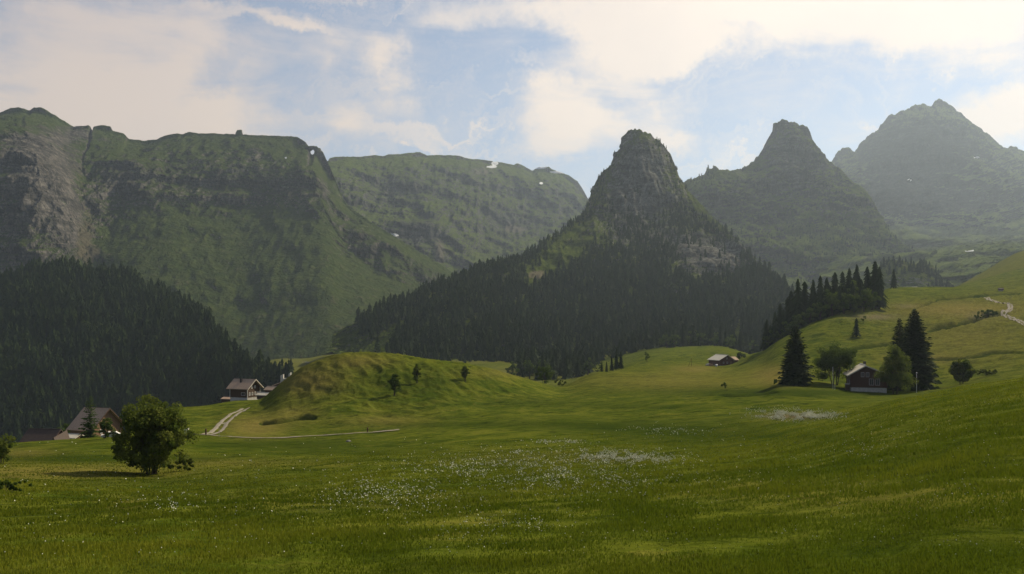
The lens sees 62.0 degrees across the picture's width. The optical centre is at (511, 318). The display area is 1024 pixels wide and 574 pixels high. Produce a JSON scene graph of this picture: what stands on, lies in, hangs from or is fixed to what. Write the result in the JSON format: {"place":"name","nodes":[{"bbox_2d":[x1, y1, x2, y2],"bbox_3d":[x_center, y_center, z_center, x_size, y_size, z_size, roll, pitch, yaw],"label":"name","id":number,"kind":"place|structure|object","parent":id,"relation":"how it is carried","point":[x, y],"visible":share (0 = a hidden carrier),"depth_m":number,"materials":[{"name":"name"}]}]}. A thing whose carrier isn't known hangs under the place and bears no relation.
{"place":"outdoors","nodes":[
{"label":"outdoors","id":0,"kind":"place"},
{"bbox_2d":[1,279,279,439],"bbox_3d":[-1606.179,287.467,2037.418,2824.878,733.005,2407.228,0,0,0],"label":"forest hillside","id":1,"kind":"structure","parent":0,"point":[51,386],"depth_m":1033.34,"materials":[{"name":"plant"}]},
{"bbox_2d":[14,429,20,442],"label":"spruce tree","id":2,"kind":"object","parent":1,"relation":"on","point":[17,434],"visible":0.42,"depth_m":880.36,"materials":[{"name":"green plant"}]},
{"bbox_2d":[13,417,21,435],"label":"spruce tree","id":3,"kind":"object","parent":1,"relation":"on","point":[16,422],"visible":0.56,"depth_m":895.26,"materials":[{"name":"green plant"}]},
{"bbox_2d":[194,394,200,405],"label":"spruce tree","id":4,"kind":"object","parent":1,"relation":"on","point":[196,403],"visible":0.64,"depth_m":881.20,"materials":[{"name":"green plant"}]},
{"bbox_2d":[200,389,207,405],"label":"spruce tree","id":5,"kind":"object","parent":1,"relation":"on","point":[204,398],"visible":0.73,"depth_m":881.63,"materials":[{"name":"green plant"}]},
{"bbox_2d":[236,351,241,369],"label":"spruce tree","id":6,"kind":"object","parent":1,"relation":"on","point":[239,357],"visible":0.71,"depth_m":915.83,"materials":[{"name":"green plant"}]},
{"bbox_2d":[244,351,250,368],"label":"spruce tree","id":7,"kind":"object","parent":1,"relation":"on","point":[247,362],"visible":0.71,"depth_m":904.42,"materials":[{"name":"green plant"}]},
{"bbox_2d":[259,374,265,391],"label":"spruce tree","id":8,"kind":"object","parent":1,"relation":"on","point":[261,380],"visible":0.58,"depth_m":857.86,"materials":[{"name":"green plant"}]},
{"bbox_2d":[285,360,292,377],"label":"spruce tree","id":9,"kind":"object","parent":1,"relation":"on","point":[289,368],"visible":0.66,"depth_m":854.23,"materials":[{"name":"green plant"}]},
{"bbox_2d":[0,137,953,442],"bbox_3d":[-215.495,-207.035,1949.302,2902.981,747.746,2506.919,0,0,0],"label":"spruce forest","id":10,"kind":"object","parent":1,"relation":"on","point":[72,313],"visible":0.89,"depth_m":1159.86,"materials":[{"name":"plant"}]},
{"bbox_2d":[0,107,453,360],"bbox_3d":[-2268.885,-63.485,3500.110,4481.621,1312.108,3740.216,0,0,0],"label":"mountain","id":11,"kind":"structure","parent":0,"point":[209,201],"depth_m":2208.75,"materials":[{"name":"plant"}]},
{"bbox_2d":[305,145,321,153],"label":"rock arch","id":12,"kind":"object","parent":11,"relation":"on","point":[316,149],"visible":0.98,"depth_m":2814.16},
{"bbox_2d":[328,152,588,273],"bbox_3d":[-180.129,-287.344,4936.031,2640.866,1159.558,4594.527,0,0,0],"label":"mountain","id":13,"kind":"structure","parent":0,"point":[452,213],"depth_m":3709.93,"materials":[{"name":"plant"}]},
{"bbox_2d":[0,251,1023,573],"bbox_3d":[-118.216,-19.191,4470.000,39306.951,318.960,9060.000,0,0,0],"label":"ground","id":14,"kind":"structure","parent":0,"point":[330,399],"depth_m":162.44,"materials":[{"name":"green plant"}]},
{"bbox_2d":[0,433,16,462],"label":"tree","id":15,"kind":"object","parent":14,"relation":"on","point":[4,451],"visible":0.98,"depth_m":120.04,"materials":[{"name":"green plant"}]},
{"bbox_2d":[0,479,32,490],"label":"bush","id":16,"kind":"object","parent":14,"relation":"on","point":[7,483],"visible":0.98,"depth_m":60.92,"materials":[{"name":"green plant"}]},
{"bbox_2d":[19,428,69,441],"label":"barn","id":17,"kind":"structure","parent":14,"relation":"on","point":[38,434],"depth_m":223.29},
{"bbox_2d":[55,423,69,432],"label":"bush","id":18,"kind":"object","parent":14,"relation":"on","point":[66,426],"visible":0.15,"depth_m":262.78,"materials":[{"name":"green plant"}]},
{"bbox_2d":[68,433,84,438],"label":"shed","id":19,"kind":"structure","parent":14,"relation":"on","point":[74,436],"depth_m":239.05,"materials":[{"name":"paint"}]},
{"bbox_2d":[78,396,99,437],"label":"larch tree","id":20,"kind":"object","parent":14,"relation":"on","point":[89,432],"visible":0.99,"depth_m":214.60,"materials":[{"name":"green plant"}]},
{"bbox_2d":[66,407,123,437],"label":"chalet","id":21,"kind":"object","parent":14,"relation":"on","point":[101,413],"visible":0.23,"depth_m":247.93,"materials":[{"name":"brown stone"}]},
{"bbox_2d":[99,418,115,437],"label":"bush","id":22,"kind":"object","parent":14,"relation":"on","point":[105,426],"visible":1,"depth_m":189.58,"materials":[{"name":"green plant"}]},
{"bbox_2d":[101,431,120,437],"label":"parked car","id":23,"kind":"object","parent":14,"relation":"on","point":[110,434],"visible":0.41,"depth_m":191.19,"materials":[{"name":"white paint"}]},
{"bbox_2d":[111,394,199,474],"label":"maple tree","id":24,"kind":"object","parent":14,"relation":"on","point":[150,427],"visible":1,"depth_m":103.37,"materials":[{"name":"green plant"}]},
{"bbox_2d":[163,458,194,470],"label":"bush","id":25,"kind":"object","parent":14,"relation":"on","point":[190,461],"visible":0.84,"depth_m":107.59,"materials":[{"name":"green plant"}]},
{"bbox_2d":[197,407,249,434],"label":"lane","id":26,"kind":"structure","parent":14,"relation":"on","point":[216,427],"depth_m":244.88,"materials":[{"name":"gravel"}]},
{"bbox_2d":[221,396,229,402],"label":"shed","id":27,"kind":"structure","parent":14,"relation":"on","point":[225,399],"depth_m":350.77,"materials":[{"name":"grey"}]},
{"bbox_2d":[226,378,263,400],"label":"chalet","id":28,"kind":"object","parent":14,"relation":"on","point":[243,389],"visible":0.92,"depth_m":342.24,"materials":[{"name":"brown"}]},
{"bbox_2d":[256,392,268,399],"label":"shed","id":29,"kind":"structure","parent":14,"relation":"on","point":[260,395],"depth_m":336.94,"materials":[{"name":"metal"}]},
{"bbox_2d":[264,386,275,391],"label":"hut","id":30,"kind":"object","parent":14,"relation":"on","point":[268,388],"visible":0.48,"depth_m":418.57,"materials":[{"name":"brown"}]},
{"bbox_2d":[272,373,290,385],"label":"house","id":31,"kind":"structure","parent":14,"relation":"on","point":[282,378],"depth_m":467.89,"materials":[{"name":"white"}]},
{"bbox_2d":[205,432,362,437],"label":"footpath","id":32,"kind":"structure","parent":14,"relation":"on","point":[284,437],"depth_m":200.14,"materials":[{"name":"gravel"}]},
{"bbox_2d":[387,373,400,395],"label":"young tree","id":33,"kind":"object","parent":14,"relation":"on","point":[393,381],"visible":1,"depth_m":263.20,"materials":[{"name":"green plant"}]},
{"bbox_2d":[412,363,421,382],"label":"young tree","id":34,"kind":"object","parent":14,"relation":"on","point":[416,372],"visible":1,"depth_m":277.63,"materials":[{"name":"green plant"}]},
{"bbox_2d":[460,365,469,381],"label":"young tree","id":35,"kind":"object","parent":14,"relation":"on","point":[464,372],"visible":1,"depth_m":288.71,"materials":[{"name":"green plant"}]},
{"bbox_2d":[0,395,1022,554],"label":"wildflowers","id":36,"kind":"object","parent":14,"relation":"on","point":[808,413],"visible":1,"depth_m":74.83,"materials":[{"name":"white plant"}]},
{"bbox_2d":[505,361,518,374],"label":"maple tree","id":37,"kind":"object","parent":14,"relation":"on","point":[512,366],"visible":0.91,"depth_m":706.30,"materials":[{"name":"green plant"}]},
{"bbox_2d":[515,352,523,375],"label":"spruce tree","id":38,"kind":"object","parent":14,"relation":"on","point":[520,363],"visible":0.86,"depth_m":752.80,"materials":[{"name":"green plant"}]},
{"bbox_2d":[524,360,533,378],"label":"maple tree","id":39,"kind":"object","parent":14,"relation":"on","point":[529,367],"visible":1,"depth_m":730.72,"materials":[{"name":"green plant"}]},
{"bbox_2d":[536,355,547,379],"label":"spruce tree","id":40,"kind":"object","parent":14,"relation":"on","point":[542,361],"visible":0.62,"depth_m":703.97,"materials":[{"name":"green plant"}]},
{"bbox_2d":[535,366,554,383],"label":"bush","id":41,"kind":"object","parent":14,"relation":"on","point":[548,375],"visible":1,"depth_m":371.68,"materials":[{"name":"green plant"}]},
{"bbox_2d":[550,355,558,379],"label":"spruce tree","id":42,"kind":"object","parent":14,"relation":"on","point":[554,366],"visible":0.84,"depth_m":715.76,"materials":[{"name":"green plant"}]},
{"bbox_2d":[574,355,582,377],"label":"spruce tree","id":43,"kind":"object","parent":14,"relation":"on","point":[578,372],"visible":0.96,"depth_m":712.30,"materials":[{"name":"green plant"}]},
{"bbox_2d":[583,357,593,374],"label":"maple tree","id":44,"kind":"object","parent":14,"relation":"on","point":[588,364],"visible":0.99,"depth_m":703.29,"materials":[{"name":"green plant"}]},
{"bbox_2d":[613,348,619,369],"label":"spruce tree","id":45,"kind":"object","parent":14,"relation":"on","point":[616,363],"visible":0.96,"depth_m":479.30,"materials":[{"name":"green plant"}]},
{"bbox_2d":[617,352,623,368],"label":"spruce tree","id":46,"kind":"object","parent":14,"relation":"on","point":[621,366],"visible":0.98,"depth_m":479.38,"materials":[{"name":"green plant"}]},
{"bbox_2d":[628,334,635,353],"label":"spruce tree","id":47,"kind":"object","parent":14,"relation":"on","point":[631,349],"visible":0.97,"depth_m":866.21,"materials":[{"name":"green plant"}]},
{"bbox_2d":[641,328,648,349],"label":"spruce tree","id":48,"kind":"object","parent":14,"relation":"on","point":[646,340],"visible":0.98,"depth_m":877.62,"materials":[{"name":"green plant"}]},
{"bbox_2d":[655,328,661,346],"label":"spruce tree","id":49,"kind":"object","parent":14,"relation":"on","point":[656,339],"visible":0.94,"depth_m":879.60,"materials":[{"name":"green plant"}]},
{"bbox_2d":[666,327,673,347],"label":"spruce tree","id":50,"kind":"object","parent":14,"relation":"on","point":[669,335],"visible":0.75,"depth_m":869.15,"materials":[{"name":"green plant"}]},
{"bbox_2d":[678,325,688,346],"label":"spruce tree","id":51,"kind":"object","parent":14,"relation":"on","point":[683,341],"visible":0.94,"depth_m":870.19,"materials":[{"name":"green plant"}]},
{"bbox_2d":[688,325,697,345],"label":"spruce tree","id":52,"kind":"object","parent":14,"relation":"on","point":[693,333],"visible":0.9,"depth_m":881.11,"materials":[{"name":"green plant"}]},
{"bbox_2d":[706,326,715,345],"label":"spruce tree","id":53,"kind":"object","parent":14,"relation":"on","point":[710,334],"visible":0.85,"depth_m":884.02,"materials":[{"name":"green plant"}]},
{"bbox_2d":[709,336,718,345],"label":"maple tree","id":54,"kind":"object","parent":14,"relation":"on","point":[714,340],"visible":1,"depth_m":860.07,"materials":[{"name":"green plant"}]},
{"bbox_2d":[717,325,723,346],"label":"spruce tree","id":55,"kind":"object","parent":14,"relation":"on","point":[720,341],"visible":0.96,"depth_m":862.83,"materials":[{"name":"green plant"}]},
{"bbox_2d":[707,354,738,365],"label":"farmhouse","id":56,"kind":"object","parent":14,"relation":"on","point":[721,359],"visible":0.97,"depth_m":486.75,"materials":[{"name":"wood"}]},
{"bbox_2d":[723,328,728,346],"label":"spruce tree","id":57,"kind":"object","parent":14,"relation":"on","point":[725,335],"visible":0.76,"depth_m":875.56,"materials":[{"name":"green plant"}]},
{"bbox_2d":[737,352,745,358],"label":"bush","id":58,"kind":"object","parent":14,"relation":"on","point":[739,354],"visible":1,"depth_m":519.15,"materials":[{"name":"green plant"}]},
{"bbox_2d":[737,331,747,351],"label":"spruce tree","id":59,"kind":"object","parent":14,"relation":"on","point":[741,346],"visible":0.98,"depth_m":881.10,"materials":[{"name":"green plant"}]},
{"bbox_2d":[760,319,769,348],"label":"spruce tree","id":60,"kind":"object","parent":14,"relation":"on","point":[766,328],"visible":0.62,"depth_m":502.37,"materials":[{"name":"green plant"}]},
{"bbox_2d":[768,312,780,342],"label":"spruce tree","id":61,"kind":"object","parent":14,"relation":"on","point":[775,326],"visible":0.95,"depth_m":480.83,"materials":[{"name":"green plant"}]},
{"bbox_2d":[769,329,787,338],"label":"maple tree","id":62,"kind":"object","parent":14,"relation":"on","point":[782,334],"visible":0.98,"depth_m":478.51,"materials":[{"name":"green plant"}]},
{"bbox_2d":[777,303,782,338],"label":"spruce tree","id":63,"kind":"object","parent":14,"relation":"on","point":[779,311],"visible":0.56,"depth_m":487.90,"materials":[{"name":"green plant"}]},
{"bbox_2d":[779,309,787,334],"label":"spruce tree","id":64,"kind":"object","parent":14,"relation":"on","point":[783,319],"visible":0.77,"depth_m":482.45,"materials":[{"name":"green plant"}]},
{"bbox_2d":[784,297,790,334],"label":"spruce tree","id":65,"kind":"object","parent":14,"relation":"on","point":[786,308],"visible":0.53,"depth_m":504.00,"materials":[{"name":"green plant"}]},
{"bbox_2d":[788,291,793,320],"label":"spruce tree","id":66,"kind":"object","parent":14,"relation":"on","point":[791,296],"visible":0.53,"depth_m":504.91,"materials":[{"name":"green plant"}]},
{"bbox_2d":[774,326,814,385],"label":"spruce tree","id":67,"kind":"object","parent":14,"relation":"on","point":[795,367],"visible":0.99,"depth_m":260.33,"materials":[{"name":"green plant"}]},
{"bbox_2d":[787,279,805,329],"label":"spruce tree","id":68,"kind":"object","parent":14,"relation":"on","point":[797,299],"visible":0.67,"depth_m":497.97,"materials":[{"name":"green plant"}]},
{"bbox_2d":[798,304,804,328],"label":"spruce tree","id":69,"kind":"object","parent":14,"relation":"on","point":[800,312],"visible":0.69,"depth_m":488.36,"materials":[{"name":"green plant"}]},
{"bbox_2d":[801,281,811,319],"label":"spruce tree","id":70,"kind":"object","parent":14,"relation":"on","point":[805,292],"visible":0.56,"depth_m":499.72,"materials":[{"name":"green plant"}]},
{"bbox_2d":[803,300,813,325],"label":"spruce tree","id":71,"kind":"object","parent":14,"relation":"on","point":[807,319],"visible":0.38,"depth_m":492.30,"materials":[{"name":"green plant"}]},
{"bbox_2d":[801,307,817,322],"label":"maple tree","id":72,"kind":"object","parent":14,"relation":"on","point":[810,313],"visible":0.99,"depth_m":476.95,"materials":[{"name":"green plant"}]},
{"bbox_2d":[808,280,817,321],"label":"spruce tree","id":73,"kind":"object","parent":14,"relation":"on","point":[812,296],"visible":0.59,"depth_m":498.97,"materials":[{"name":"green plant"}]},
{"bbox_2d":[816,275,824,317],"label":"spruce tree","id":74,"kind":"object","parent":14,"relation":"on","point":[820,283],"visible":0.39,"depth_m":500.14,"materials":[{"name":"green plant"}]},
{"bbox_2d":[812,302,830,319],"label":"maple tree","id":75,"kind":"object","parent":14,"relation":"on","point":[821,308],"visible":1,"depth_m":477.05,"materials":[{"name":"green plant"}]},
{"bbox_2d":[817,285,830,318],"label":"spruce tree","id":76,"kind":"object","parent":14,"relation":"on","point":[821,294],"visible":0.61,"depth_m":485.58,"materials":[{"name":"green plant"}]},
{"bbox_2d":[824,278,830,296],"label":"spruce tree","id":77,"kind":"object","parent":14,"relation":"on","point":[826,285],"visible":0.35,"depth_m":507.08,"materials":[{"name":"green plant"}]},
{"bbox_2d":[823,289,839,315],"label":"maple tree","id":78,"kind":"object","parent":14,"relation":"on","point":[830,298],"visible":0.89,"depth_m":483.15,"materials":[{"name":"green plant"}]},
{"bbox_2d":[810,340,856,384],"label":"maple tree","id":79,"kind":"object","parent":14,"relation":"on","point":[837,357],"visible":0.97,"depth_m":268.19,"materials":[{"name":"green plant"}]},
{"bbox_2d":[831,272,838,313],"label":"spruce tree","id":80,"kind":"object","parent":14,"relation":"on","point":[834,281],"visible":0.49,"depth_m":506.76,"materials":[{"name":"green plant"}]},
{"bbox_2d":[836,271,848,310],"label":"spruce tree","id":81,"kind":"object","parent":14,"relation":"on","point":[842,281],"visible":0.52,"depth_m":498.04,"materials":[{"name":"green plant"}]},
{"bbox_2d":[831,292,854,313],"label":"maple tree","id":82,"kind":"object","parent":14,"relation":"on","point":[839,305],"visible":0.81,"depth_m":476.39,"materials":[{"name":"green plant"}]},
{"bbox_2d":[840,280,858,294],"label":"maple tree","id":83,"kind":"object","parent":14,"relation":"on","point":[856,288],"visible":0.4,"depth_m":496.96,"materials":[{"name":"green plant"}]},
{"bbox_2d":[845,268,857,309],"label":"spruce tree","id":84,"kind":"object","parent":14,"relation":"on","point":[849,279],"visible":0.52,"depth_m":499.81,"materials":[{"name":"green plant"}]},
{"bbox_2d":[841,294,862,312],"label":"maple tree","id":85,"kind":"object","parent":14,"relation":"on","point":[854,300],"visible":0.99,"depth_m":474.38,"materials":[{"name":"green plant"}]},
{"bbox_2d":[849,281,858,311],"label":"spruce tree","id":86,"kind":"object","parent":14,"relation":"on","point":[852,291],"visible":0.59,"depth_m":483.22,"materials":[{"name":"green plant"}]},
{"bbox_2d":[849,318,861,336],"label":"spruce tree","id":87,"kind":"object","parent":14,"relation":"on","point":[856,331],"visible":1,"depth_m":414.11,"materials":[{"name":"green plant"}]},
{"bbox_2d":[853,264,860,290],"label":"spruce tree","id":88,"kind":"object","parent":14,"relation":"on","point":[856,273],"visible":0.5,"depth_m":508.32,"materials":[{"name":"green plant"}]},
{"bbox_2d":[858,279,866,307],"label":"spruce tree","id":89,"kind":"object","parent":14,"relation":"on","point":[861,288],"visible":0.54,"depth_m":493.76,"materials":[{"name":"green plant"}]},
{"bbox_2d":[855,288,872,311],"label":"maple tree","id":90,"kind":"object","parent":14,"relation":"on","point":[865,295],"visible":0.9,"depth_m":478.45,"materials":[{"name":"green plant"}]},
{"bbox_2d":[843,361,886,392],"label":"chalet","id":91,"kind":"object","parent":14,"relation":"on","point":[859,377],"visible":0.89,"depth_m":257.93,"materials":[{"name":"wood"}]},
{"bbox_2d":[864,272,870,289],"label":"spruce tree","id":92,"kind":"object","parent":14,"relation":"on","point":[868,278],"visible":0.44,"depth_m":512.39,"materials":[{"name":"green plant"}]},
{"bbox_2d":[863,267,871,289],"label":"spruce tree","id":93,"kind":"object","parent":14,"relation":"on","point":[866,272],"visible":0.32,"depth_m":525.49,"materials":[{"name":"green plant"}]},
{"bbox_2d":[868,292,881,309],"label":"maple tree","id":94,"kind":"object","parent":14,"relation":"on","point":[873,303],"visible":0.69,"depth_m":488.43,"materials":[{"name":"green plant"}]},
{"bbox_2d":[867,261,886,307],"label":"spruce tree","id":95,"kind":"object","parent":14,"relation":"on","point":[874,273],"visible":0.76,"depth_m":503.81,"materials":[{"name":"green plant"}]},
{"bbox_2d":[870,266,889,308],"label":"spruce tree","id":96,"kind":"object","parent":14,"relation":"on","point":[880,287],"visible":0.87,"depth_m":499.80,"materials":[{"name":"green plant"}]},
{"bbox_2d":[890,269,898,288],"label":"spruce tree","id":97,"kind":"object","parent":14,"relation":"on","point":[893,283],"visible":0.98,"depth_m":659.21,"materials":[{"name":"green plant"}]},
{"bbox_2d":[873,344,918,393],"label":"larch tree","id":98,"kind":"object","parent":14,"relation":"on","point":[897,361],"visible":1,"depth_m":244.34,"materials":[{"name":"green plant"}]},
{"bbox_2d":[885,318,906,387],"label":"spruce tree","id":99,"kind":"object","parent":14,"relation":"on","point":[898,334],"visible":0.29,"depth_m":275.77,"materials":[{"name":"green plant"}]},
{"bbox_2d":[885,309,941,390],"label":"spruce tree","id":100,"kind":"object","parent":14,"relation":"on","point":[915,346],"visible":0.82,"depth_m":263.65,"materials":[{"name":"green plant"}]},
{"bbox_2d":[948,359,976,383],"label":"bush","id":101,"kind":"object","parent":14,"relation":"on","point":[963,371],"visible":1,"depth_m":261.54,"materials":[{"name":"green plant"}]},
{"bbox_2d":[976,369,997,375],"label":"bush","id":102,"kind":"object","parent":14,"relation":"on","point":[985,371],"visible":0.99,"depth_m":274.05,"materials":[{"name":"green plant"}]},
{"bbox_2d":[977,309,997,316],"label":"bush","id":103,"kind":"object","parent":14,"relation":"on","point":[988,311],"visible":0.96,"depth_m":451.89,"materials":[{"name":"green plant"}]},
{"bbox_2d":[984,297,1023,324],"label":"footpath","id":104,"kind":"structure","parent":14,"relation":"on","point":[1009,310],"depth_m":467.58,"materials":[{"name":"gravel"}]},
{"bbox_2d":[0,0,1023,198],"label":"sky","id":105,"kind":"structure","parent":0,"point":[558,85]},
{"bbox_2d":[329,128,762,359],"bbox_3d":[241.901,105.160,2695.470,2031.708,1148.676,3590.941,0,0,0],"label":"mountain","id":106,"kind":"structure","parent":0,"point":[650,157],"depth_m":1775.18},
{"bbox_2d":[683,119,914,294],"bbox_3d":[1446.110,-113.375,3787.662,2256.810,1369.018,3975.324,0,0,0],"label":"mountain","id":107,"kind":"structure","parent":0,"point":[793,174],"depth_m":2849.31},
{"bbox_2d":[881,260,944,289],"bbox_3d":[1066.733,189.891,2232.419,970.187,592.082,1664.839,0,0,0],"label":"wooded hummock","id":108,"kind":"object","parent":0,"point":[912,279],"visible":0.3,"depth_m":1434.08,"materials":[{"name":"plant"}]},
{"bbox_2d":[815,99,1023,286],"bbox_3d":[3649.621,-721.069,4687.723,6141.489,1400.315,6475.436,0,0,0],"label":"mountain","id":109,"kind":"structure","parent":0,"point":[941,181],"depth_m":4248.16,"materials":[{"name":"plant"}]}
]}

